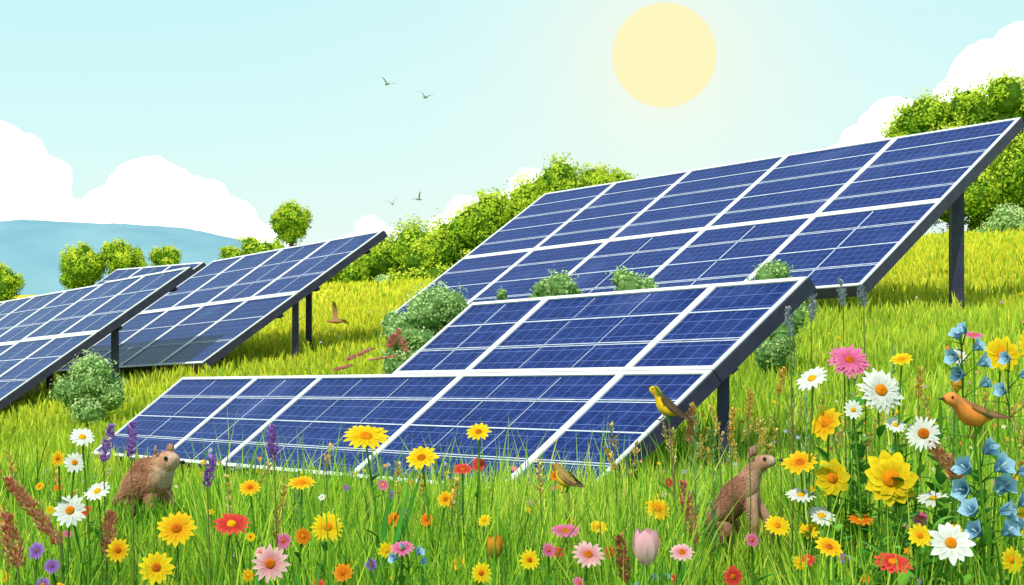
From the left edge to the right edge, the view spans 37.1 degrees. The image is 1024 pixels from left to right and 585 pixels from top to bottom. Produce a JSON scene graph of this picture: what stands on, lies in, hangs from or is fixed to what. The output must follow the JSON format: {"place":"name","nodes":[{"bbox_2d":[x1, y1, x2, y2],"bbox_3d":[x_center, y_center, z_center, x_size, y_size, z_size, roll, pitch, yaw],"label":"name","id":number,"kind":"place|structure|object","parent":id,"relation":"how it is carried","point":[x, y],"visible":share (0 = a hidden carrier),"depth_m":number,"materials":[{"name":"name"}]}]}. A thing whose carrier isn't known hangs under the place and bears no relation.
{"place":"outdoors","nodes":[
{"label":"outdoors","id":0,"kind":"place"},
{"bbox_2d":[0,219,261,294],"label":"hill","id":1,"kind":"structure","parent":0,"point":[30,250],"depth_m":410.22,"materials":[{"name":"blue"}]},
{"bbox_2d":[0,120,288,247],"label":"cloud","id":2,"kind":"structure","parent":0,"point":[35,180],"depth_m":587.22,"materials":[{"name":"white"}]},
{"bbox_2d":[345,167,542,241],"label":"cloud","id":3,"kind":"structure","parent":0,"point":[370,223],"depth_m":595.37,"materials":[{"name":"white"}]},
{"bbox_2d":[0,378,1023,584],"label":"seed head grass","id":4,"kind":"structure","parent":0,"point":[762,440],"depth_m":6.40,"materials":[{"name":"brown plant"}]},
{"bbox_2d":[0,226,1023,584],"bbox_3d":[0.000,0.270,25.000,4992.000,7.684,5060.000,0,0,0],"label":"ground","id":5,"kind":"structure","parent":0,"point":[402,289],"depth_m":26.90,"materials":[{"name":"plant"}]},
{"bbox_2d":[0,260,25,300],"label":"deciduous tree","id":6,"kind":"object","parent":5,"relation":"on","point":[11,283],"visible":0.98,"depth_m":117.42,"materials":[{"name":"green plant"}]},
{"bbox_2d":[0,511,26,584],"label":"amaranth spike","id":7,"kind":"object","parent":5,"relation":"on","point":[15,555],"visible":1,"depth_m":4.19,"materials":[{"name":"brown plant"}]},
{"bbox_2d":[1,474,64,583],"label":"amaranth spike","id":8,"kind":"object","parent":5,"relation":"on","point":[15,490],"visible":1,"depth_m":4.19,"materials":[{"name":"brown plant"}]},
{"bbox_2d":[0,284,101,392],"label":"solar panel array","id":9,"kind":"object","parent":5,"relation":"on","point":[21,318],"visible":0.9,"depth_m":30.82,"materials":[{"name":"blue glass"}]},
{"bbox_2d":[51,451,66,583],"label":"orange daisy","id":10,"kind":"object","parent":5,"relation":"on","point":[57,458],"visible":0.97,"depth_m":5.01,"materials":[{"name":"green plant"}]},
{"bbox_2d":[51,452,83,584],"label":"white daisy","id":11,"kind":"object","parent":5,"relation":"on","point":[73,462],"visible":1,"depth_m":5.00,"materials":[{"name":"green plant"}]},
{"bbox_2d":[52,494,100,584],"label":"white daisy","id":12,"kind":"object","parent":5,"relation":"on","point":[69,511],"visible":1,"depth_m":5.00,"materials":[{"name":"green plant"}]},
{"bbox_2d":[57,241,107,287],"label":"deciduous tree","id":13,"kind":"object","parent":5,"relation":"on","point":[81,265],"visible":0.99,"depth_m":118.93,"materials":[{"name":"green plant"}]},
{"bbox_2d":[70,428,105,584],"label":"white daisy","id":14,"kind":"object","parent":5,"relation":"on","point":[80,436],"visible":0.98,"depth_m":5.00,"materials":[{"name":"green plant"}]},
{"bbox_2d":[49,350,132,429],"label":"shrub","id":15,"kind":"object","parent":5,"relation":"on","point":[90,392],"visible":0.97,"depth_m":21.81,"materials":[{"name":"green plant"}]},
{"bbox_2d":[83,481,109,584],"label":"white daisy","id":16,"kind":"object","parent":5,"relation":"on","point":[95,491],"visible":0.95,"depth_m":4.99,"materials":[{"name":"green plant"}]},
{"bbox_2d":[0,267,194,409],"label":"solar panel array","id":17,"kind":"object","parent":5,"relation":"on","point":[47,350],"visible":0.98,"depth_m":26.79,"materials":[{"name":"blue glass"}]},
{"bbox_2d":[98,423,115,584],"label":"lavender spike","id":18,"kind":"object","parent":5,"relation":"on","point":[103,456],"visible":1,"depth_m":5.00,"materials":[{"name":"purple plant"}]},
{"bbox_2d":[98,509,119,583],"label":"amaranth spike","id":19,"kind":"object","parent":5,"relation":"on","point":[110,516],"visible":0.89,"depth_m":4.99,"materials":[{"name":"brown plant"}]},
{"bbox_2d":[105,538,129,584],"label":"orange daisy","id":20,"kind":"object","parent":5,"relation":"on","point":[118,550],"visible":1,"depth_m":4.00,"materials":[{"name":"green plant"}]},
{"bbox_2d":[99,237,150,275],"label":"deciduous tree","id":21,"kind":"object","parent":5,"relation":"on","point":[119,255],"visible":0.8,"depth_m":119.08,"materials":[{"name":"green plant"}]},
{"bbox_2d":[124,421,138,584],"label":"lavender spike","id":22,"kind":"object","parent":5,"relation":"on","point":[131,450],"visible":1,"depth_m":5.00,"materials":[{"name":"purple plant"}]},
{"bbox_2d":[110,443,184,514],"bbox_3d":[-2.164,1.109,9.022,0.498,0.439,0.340,0,0,-4],"label":"marmot","id":23,"kind":"object","parent":5,"relation":"on","point":[156,471],"visible":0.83,"depth_m":8.90,"materials":[{"name":"fur"}]},
{"bbox_2d":[91,262,205,346],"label":"solar panel array","id":24,"kind":"object","parent":5,"relation":"on","point":[116,274],"visible":0.13,"depth_m":42.06,"materials":[{"name":"blue glass"}]},
{"bbox_2d":[138,551,174,584],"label":"yellow daisy","id":25,"kind":"object","parent":5,"relation":"on","point":[157,564],"visible":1,"depth_m":4.00,"materials":[{"name":"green plant"}]},
{"bbox_2d":[148,244,182,265],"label":"deciduous tree","id":26,"kind":"object","parent":5,"relation":"on","point":[167,255],"visible":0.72,"depth_m":121.37,"materials":[{"name":"green plant"}]},
{"bbox_2d":[157,511,197,584],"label":"yellow daisy","id":27,"kind":"object","parent":5,"relation":"on","point":[176,529],"visible":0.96,"depth_m":5.00,"materials":[{"name":"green plant"}]},
{"bbox_2d":[202,454,216,584],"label":"lavender spike","id":28,"kind":"object","parent":5,"relation":"on","point":[210,470],"visible":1,"depth_m":5.00,"materials":[{"name":"purple plant"}]},
{"bbox_2d":[57,230,387,376],"bbox_3d":[-5.926,0.321,29.953,3.357,2.920,7.769,0,0,-37],"label":"solar panel array","id":29,"kind":"object","parent":5,"relation":"on","point":[212,312],"visible":0.91,"depth_m":28.98,"materials":[{"name":"blue glass"}]},
{"bbox_2d":[212,513,251,584],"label":"red daisy","id":30,"kind":"object","parent":5,"relation":"on","point":[229,523],"visible":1,"depth_m":5.00,"materials":[{"name":"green plant"}]},
{"bbox_2d":[239,480,264,580],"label":"orange daisy","id":31,"kind":"object","parent":5,"relation":"on","point":[250,487],"visible":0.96,"depth_m":5.00,"materials":[{"name":"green plant"}]},
{"bbox_2d":[251,544,290,584],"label":"pink daisy","id":32,"kind":"object","parent":5,"relation":"on","point":[269,562],"visible":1,"depth_m":4.00,"materials":[{"name":"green plant"}]},
{"bbox_2d":[266,424,279,547],"bbox_3d":[-0.784,0.835,4.999,0.048,0.808,0.044,0,0,-17],"label":"lavender spike","id":33,"kind":"object","parent":5,"relation":"on","point":[271,445],"visible":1,"depth_m":5.00,"materials":[{"name":"purple plant"}]},
{"bbox_2d":[267,199,312,246],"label":"deciduous tree","id":34,"kind":"object","parent":5,"relation":"on","point":[289,222],"visible":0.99,"depth_m":119.25,"materials":[{"name":"green plant"}]},
{"bbox_2d":[287,476,316,571],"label":"yellow daisy","id":35,"kind":"object","parent":5,"relation":"on","point":[302,482],"visible":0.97,"depth_m":5.00,"materials":[{"name":"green plant"}]},
{"bbox_2d":[301,511,342,581],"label":"yellow daisy","id":36,"kind":"object","parent":5,"relation":"on","point":[320,530],"visible":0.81,"depth_m":5.00,"materials":[{"name":"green plant"}]},
{"bbox_2d":[343,425,388,548],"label":"yellow daisy","id":37,"kind":"object","parent":5,"relation":"on","point":[359,435],"visible":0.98,"depth_m":5.00,"materials":[{"name":"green plant"}]},
{"bbox_2d":[373,471,421,584],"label":"broadleaf grass","id":38,"kind":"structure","parent":5,"relation":"on","point":[400,525],"depth_m":4.98,"materials":[{"name":"green plant"}]},
{"bbox_2d":[384,543,433,584],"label":"blue bellflower","id":39,"kind":"object","parent":5,"relation":"on","point":[394,558],"visible":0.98,"depth_m":3.99,"materials":[{"name":"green plant"}]},
{"bbox_2d":[406,446,439,577],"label":"yellow daisy","id":40,"kind":"object","parent":5,"relation":"on","point":[420,457],"visible":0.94,"depth_m":5.00,"materials":[{"name":"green plant"}]},
{"bbox_2d":[377,278,470,373],"bbox_3d":[-1.041,0.606,19.994,1.478,1.645,0.948,0,0,0],"label":"shrub","id":41,"kind":"object","parent":5,"relation":"on","point":[431,310],"visible":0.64,"depth_m":19.82,"materials":[{"name":"green plant"}]},
{"bbox_2d":[217,152,637,283],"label":"tree line","id":42,"kind":"object","parent":5,"relation":"on","point":[414,252],"visible":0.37,"depth_m":72.92,"materials":[{"name":"green plant"}]},
{"bbox_2d":[91,276,815,490],"bbox_3d":[-1.360,1.079,15.200,2.077,2.410,9.711,0,0,-37],"label":"solar panel array","id":43,"kind":"object","parent":5,"relation":"on","point":[574,367],"visible":0.81,"depth_m":13.39,"materials":[{"name":"blue glass"}]},
{"bbox_2d":[461,423,491,559],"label":"yellow daisy","id":44,"kind":"object","parent":5,"relation":"on","point":[481,430],"visible":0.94,"depth_m":5.01,"materials":[{"name":"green plant"}]},
{"bbox_2d":[0,247,1023,584],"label":"wildflowers","id":45,"kind":"object","parent":5,"relation":"on","point":[484,521],"visible":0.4,"depth_m":5.68,"materials":[{"name":"multicoloured plant"}]},
{"bbox_2d":[527,264,583,297],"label":"shrub","id":46,"kind":"object","parent":5,"relation":"on","point":[559,284],"visible":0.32,"depth_m":16.87,"materials":[{"name":"green plant"}]},
{"bbox_2d":[565,472,571,542],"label":"reed stalk","id":47,"kind":"object","parent":5,"relation":"on","point":[567,488],"visible":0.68,"depth_m":6.00,"materials":[{"name":"green plant"}]},
{"bbox_2d":[551,462,585,492],"bbox_3d":[0.215,0.742,6.000,0.062,0.106,0.220,0,11,-38],"label":"goldfinch","id":48,"kind":"object","parent":47,"relation":"attached to","point":[564,479],"visible":1,"depth_m":5.99,"materials":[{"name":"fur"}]},
{"bbox_2d":[572,540,604,584],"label":"pink daisy","id":49,"kind":"object","parent":5,"relation":"on","point":[587,555],"visible":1,"depth_m":4.00,"materials":[{"name":"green plant"}]},
{"bbox_2d":[612,532,632,584],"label":"amaranth spike","id":50,"kind":"object","parent":5,"relation":"on","point":[621,558],"visible":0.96,"depth_m":3.99,"materials":[{"name":"brown plant"}]},
{"bbox_2d":[605,266,658,290],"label":"shrub","id":51,"kind":"object","parent":5,"relation":"on","point":[623,279],"visible":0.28,"depth_m":16.89,"materials":[{"name":"green plant"}]},
{"bbox_2d":[632,527,658,584],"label":"pink tulip","id":52,"kind":"object","parent":5,"relation":"on","point":[645,544],"visible":1,"depth_m":3.98,"materials":[{"name":"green plant"}]},
{"bbox_2d":[653,385,675,526],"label":"reed stalk","id":53,"kind":"object","parent":5,"relation":"on","point":[667,488],"visible":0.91,"depth_m":6.00,"materials":[{"name":"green plant"}]},
{"bbox_2d":[645,386,692,421],"bbox_3d":[0.614,0.457,6.000,0.244,0.117,0.069,27,9,18],"label":"yellow finch","id":54,"kind":"object","parent":53,"relation":"on","point":[670,408],"visible":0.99,"depth_m":5.98,"materials":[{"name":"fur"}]},
{"bbox_2d":[660,543,694,584],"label":"pink daisy","id":55,"kind":"object","parent":5,"relation":"on","point":[682,551],"visible":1,"depth_m":4.00,"materials":[{"name":"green plant"}]},
{"bbox_2d":[678,479,699,584],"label":"amaranth spike","id":56,"kind":"object","parent":5,"relation":"on","point":[684,483],"visible":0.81,"depth_m":5.00,"materials":[{"name":"brown plant"}]},
{"bbox_2d":[382,117,1023,325],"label":"solar panel array","id":57,"kind":"object","parent":5,"relation":"on","point":[868,214],"visible":0.86,"depth_m":26.52,"materials":[{"name":"blue glass"}]},
{"bbox_2d":[704,429,721,583],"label":"feathery weed","id":58,"kind":"object","parent":5,"relation":"on","point":[711,507],"visible":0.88,"depth_m":5.60,"materials":[{"name":"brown plant"}]},
{"bbox_2d":[727,406,735,566],"bbox_3d":[0.863,0.802,6.000,0.040,0.706,0.040,0,0,-44],"label":"golden grass spike","id":59,"kind":"object","parent":5,"relation":"on","point":[730,437],"visible":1,"depth_m":6.00,"materials":[{"name":"brown plant"}]},
{"bbox_2d":[701,445,782,550],"bbox_3d":[0.967,0.899,6.505,0.378,0.492,0.193,0,0,20],"label":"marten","id":60,"kind":"object","parent":5,"relation":"on","point":[740,482],"visible":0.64,"depth_m":6.45,"materials":[{"name":"fur"}]},
{"bbox_2d":[744,388,753,569],"bbox_3d":[0.935,0.764,6.000,0.043,0.775,0.042,0,0,0],"label":"golden grass spike","id":61,"kind":"object","parent":5,"relation":"on","point":[748,413],"visible":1,"depth_m":6.00,"materials":[{"name":"brown plant"}]},
{"bbox_2d":[747,255,809,376],"bbox_3d":[2.975,0.352,16.979,0.710,1.545,0.592,0,0,22],"label":"shrub","id":62,"kind":"object","parent":5,"relation":"on","point":[774,350],"visible":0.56,"depth_m":16.85,"materials":[{"name":"green plant"}]},
{"bbox_2d":[775,366,787,567],"bbox_3d":[1.061,0.718,5.999,0.051,0.862,0.036,0,0,0],"label":"golden grass spike","id":63,"kind":"object","parent":5,"relation":"on","point":[781,375],"visible":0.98,"depth_m":6.00,"materials":[{"name":"brown plant"}]},
{"bbox_2d":[764,515,804,584],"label":"yellow daisy","id":64,"kind":"object","parent":5,"relation":"on","point":[777,526],"visible":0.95,"depth_m":5.00,"materials":[{"name":"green plant"}]},
{"bbox_2d":[784,306,794,575],"bbox_3d":[0.946,0.602,5.202,0.038,1.115,0.036,0,0,0],"label":"lavender spike","id":65,"kind":"object","parent":5,"relation":"on","point":[788,309],"visible":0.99,"depth_m":5.20,"materials":[{"name":"green plant"}]},
{"bbox_2d":[785,487,816,584],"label":"white daisy","id":66,"kind":"object","parent":5,"relation":"on","point":[798,494],"visible":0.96,"depth_m":4.99,"materials":[{"name":"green plant"}]},
{"bbox_2d":[780,451,822,567],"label":"orange daisy","id":67,"kind":"object","parent":5,"relation":"on","point":[797,462],"visible":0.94,"depth_m":5.00,"materials":[{"name":"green plant"}]},
{"bbox_2d":[807,293,817,555],"bbox_3d":[1.027,0.580,5.198,0.036,1.157,0.039,0,0,32],"label":"lavender spike","id":68,"kind":"object","parent":5,"relation":"on","point":[812,306],"visible":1,"depth_m":5.20,"materials":[{"name":"green plant"}]},
{"bbox_2d":[797,366,831,582],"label":"white daisy","id":69,"kind":"object","parent":5,"relation":"on","point":[810,378],"visible":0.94,"depth_m":4.99,"materials":[{"name":"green plant"}]},
{"bbox_2d":[805,506,840,575],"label":"white daisy","id":70,"kind":"object","parent":5,"relation":"on","point":[821,513],"visible":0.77,"depth_m":5.00,"materials":[{"name":"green plant"}]},
{"bbox_2d":[812,406,840,567],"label":"orange daisy","id":71,"kind":"object","parent":5,"relation":"on","point":[826,421],"visible":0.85,"depth_m":5.00,"materials":[{"name":"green plant"}]},
{"bbox_2d":[815,537,850,584],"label":"yellow daisy","id":72,"kind":"object","parent":5,"relation":"on","point":[828,546],"visible":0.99,"depth_m":4.00,"materials":[{"name":"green plant"}]},
{"bbox_2d":[814,458,857,555],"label":"yellow coneflower","id":73,"kind":"object","parent":5,"relation":"on","point":[829,477],"visible":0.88,"depth_m":5.00,"materials":[{"name":"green plant"}]},
{"bbox_2d":[836,278,847,530],"bbox_3d":[1.126,0.553,5.200,0.041,1.204,0.038,0,0,0],"label":"lavender spike","id":74,"kind":"object","parent":5,"relation":"on","point":[841,295],"visible":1,"depth_m":5.20,"materials":[{"name":"green plant"}]},
{"bbox_2d":[827,344,871,555],"bbox_3d":[1.133,0.676,5.088,0.159,1.003,0.120,0,0,0],"label":"pink daisy","id":75,"kind":"object","parent":5,"relation":"on","point":[849,360],"visible":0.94,"depth_m":5.09,"materials":[{"name":"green plant"}]},
{"bbox_2d":[836,397,877,554],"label":"broadleaf plant","id":76,"kind":"object","parent":5,"relation":"on","point":[858,425],"visible":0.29,"depth_m":5.30,"materials":[{"name":"green plant"}]},
{"bbox_2d":[842,400,873,551],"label":"white daisy","id":77,"kind":"object","parent":5,"relation":"on","point":[853,410],"visible":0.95,"depth_m":5.00,"materials":[{"name":"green plant"}]},
{"bbox_2d":[841,431,883,575],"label":"broadleaf plant","id":78,"kind":"object","parent":5,"relation":"on","point":[861,447],"visible":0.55,"depth_m":5.10,"materials":[{"name":"green plant"}]},
{"bbox_2d":[856,368,903,578],"bbox_3d":[1.207,0.713,4.985,0.161,0.929,0.101,0,0,0],"label":"white daisy","id":79,"kind":"object","parent":5,"relation":"on","point":[880,389],"visible":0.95,"depth_m":4.99,"materials":[{"name":"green plant"}]},
{"bbox_2d":[859,524,900,584],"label":"broadleaf plant","id":80,"kind":"object","parent":5,"relation":"on","point":[883,542],"visible":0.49,"depth_m":4.61,"materials":[{"name":"green plant"}]},
{"bbox_2d":[865,450,918,573],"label":"yellow coneflower","id":81,"kind":"object","parent":5,"relation":"on","point":[884,469],"visible":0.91,"depth_m":4.89,"materials":[{"name":"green plant"}]},
{"bbox_2d":[874,553,912,584],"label":"red daisy","id":82,"kind":"object","parent":5,"relation":"on","point":[888,562],"visible":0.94,"depth_m":3.99,"materials":[{"name":"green plant"}]},
{"bbox_2d":[876,353,915,542],"bbox_3d":[1.265,0.689,4.985,0.127,0.976,0.097,0,0,-19],"label":"yellow daisy","id":83,"kind":"object","parent":5,"relation":"on","point":[900,359],"visible":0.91,"depth_m":5.00,"materials":[{"name":"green plant"}]},
{"bbox_2d":[873,477,921,584],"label":"broadleaf plant","id":84,"kind":"object","parent":5,"relation":"on","point":[904,520],"visible":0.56,"depth_m":4.90,"materials":[{"name":"green plant"}]},
{"bbox_2d":[876,416,925,549],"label":"broadleaf plant","id":85,"kind":"object","parent":5,"relation":"on","point":[901,446],"visible":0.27,"depth_m":5.20,"materials":[{"name":"green plant"}]},
{"bbox_2d":[897,539,940,584],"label":"broadleaf plant","id":86,"kind":"object","parent":5,"relation":"on","point":[924,565],"visible":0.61,"depth_m":4.50,"materials":[{"name":"green plant"}]},
{"bbox_2d":[907,523,931,584],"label":"yellow daisy","id":87,"kind":"object","parent":5,"relation":"on","point":[920,535],"visible":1,"depth_m":4.00,"materials":[{"name":"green plant"}]},
{"bbox_2d":[904,416,940,556],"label":"white daisy","id":88,"kind":"object","parent":5,"relation":"on","point":[920,431],"visible":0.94,"depth_m":5.00,"materials":[{"name":"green plant"}]},
{"bbox_2d":[911,416,960,569],"bbox_3d":[1.456,0.796,5.200,0.167,0.753,0.184,0,0,-36],"label":"broadleaf plant","id":89,"kind":"object","parent":5,"relation":"on","point":[931,486],"visible":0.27,"depth_m":5.19,"materials":[{"name":"green plant"}]},
{"bbox_2d":[916,516,956,584],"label":"broadleaf plant","id":90,"kind":"object","parent":5,"relation":"on","point":[935,528],"visible":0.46,"depth_m":4.70,"materials":[{"name":"green plant"}]},
{"bbox_2d":[925,436,963,478],"bbox_3d":[1.416,0.809,4.999,0.154,0.691,0.077,0,0,0],"label":"amaranth spike","id":91,"kind":"object","parent":5,"relation":"on","point":[937,453],"visible":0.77,"depth_m":4.99,"materials":[{"name":"brown plant"}]},
{"bbox_2d":[874,63,1023,231],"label":"tree line","id":92,"kind":"object","parent":5,"relation":"on","point":[998,180],"visible":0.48,"depth_m":57.84,"materials":[{"name":"green plant"}]},
{"bbox_2d":[923,472,974,584],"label":"broadleaf plant","id":93,"kind":"object","parent":5,"relation":"on","point":[938,480],"visible":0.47,"depth_m":4.90,"materials":[{"name":"green plant"}]},
{"bbox_2d":[928,522,975,584],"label":"white daisy","id":94,"kind":"object","parent":5,"relation":"on","point":[951,542],"visible":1,"depth_m":4.00,"materials":[{"name":"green plant"}]},
{"bbox_2d":[938,400,991,584],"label":"flower stalk","id":95,"kind":"object","parent":5,"relation":"on","point":[988,531],"visible":1,"depth_m":4.10,"materials":[{"name":"green plant"}]},
{"bbox_2d":[937,392,1011,437],"bbox_3d":[1.246,0.332,4.100,0.244,0.117,0.069,6,-2,-17],"label":"robin","id":96,"kind":"object","parent":95,"relation":"attached to","point":[969,413],"visible":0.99,"depth_m":4.07,"materials":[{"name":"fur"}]},
{"bbox_2d":[942,321,993,575],"bbox_3d":[1.369,0.636,4.564,0.159,1.101,0.086,0,0,0],"label":"blue bellflower","id":97,"kind":"object","parent":5,"relation":"on","point":[950,358],"visible":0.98,"depth_m":4.58,"materials":[{"name":"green plant"}]},
{"bbox_2d":[949,458,1000,584],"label":"broadleaf plant","id":98,"kind":"object","parent":5,"relation":"on","point":[974,473],"visible":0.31,"depth_m":4.90,"materials":[{"name":"green plant"}]},
{"bbox_2d":[950,436,1021,584],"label":"blue bellflower","id":99,"kind":"object","parent":5,"relation":"on","point":[1004,464],"visible":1,"depth_m":4.17,"materials":[{"name":"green plant"}]},
{"bbox_2d":[970,201,1023,233],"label":"shrub","id":100,"kind":"object","parent":5,"relation":"on","point":[1007,217],"visible":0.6,"depth_m":49.60,"materials":[{"name":"green plant"}]},
{"bbox_2d":[985,336,1020,582],"bbox_3d":[1.608,0.658,5.019,0.130,1.030,0.132,0,0,0],"label":"yellow coneflower","id":101,"kind":"object","parent":5,"relation":"on","point":[995,347],"visible":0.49,"depth_m":5.00,"materials":[{"name":"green plant"}]},
{"bbox_2d":[983,454,1023,582],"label":"blue bellflower","id":102,"kind":"object","parent":5,"relation":"on","point":[1020,522],"visible":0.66,"depth_m":4.22,"materials":[{"name":"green plant"}]},
{"bbox_2d":[991,342,1023,546],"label":"blue bellflower","id":103,"kind":"object","parent":5,"relation":"on","point":[1000,387],"visible":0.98,"depth_m":4.57,"materials":[{"name":"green plant"}]},
{"bbox_2d":[1001,546,1023,584],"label":"yellow daisy","id":104,"kind":"object","parent":5,"relation":"on","point":[1008,557],"visible":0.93,"depth_m":4.00,"materials":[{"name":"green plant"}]},
{"bbox_2d":[0,0,1023,244],"label":"sky","id":105,"kind":"structure","parent":0,"point":[272,102],"materials":[{"name":"blue"}]},
{"bbox_2d":[612,3,716,107],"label":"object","id":106,"kind":"object","parent":105,"relation":"in","point":[664,55],"visible":1,"depth_m":878.06,"materials":[{"name":"yellow"}]},
{"bbox_2d":[828,21,1023,220],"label":"cloud","id":107,"kind":"structure","parent":0,"point":[979,61],"depth_m":591.12,"materials":[{"name":"white"}]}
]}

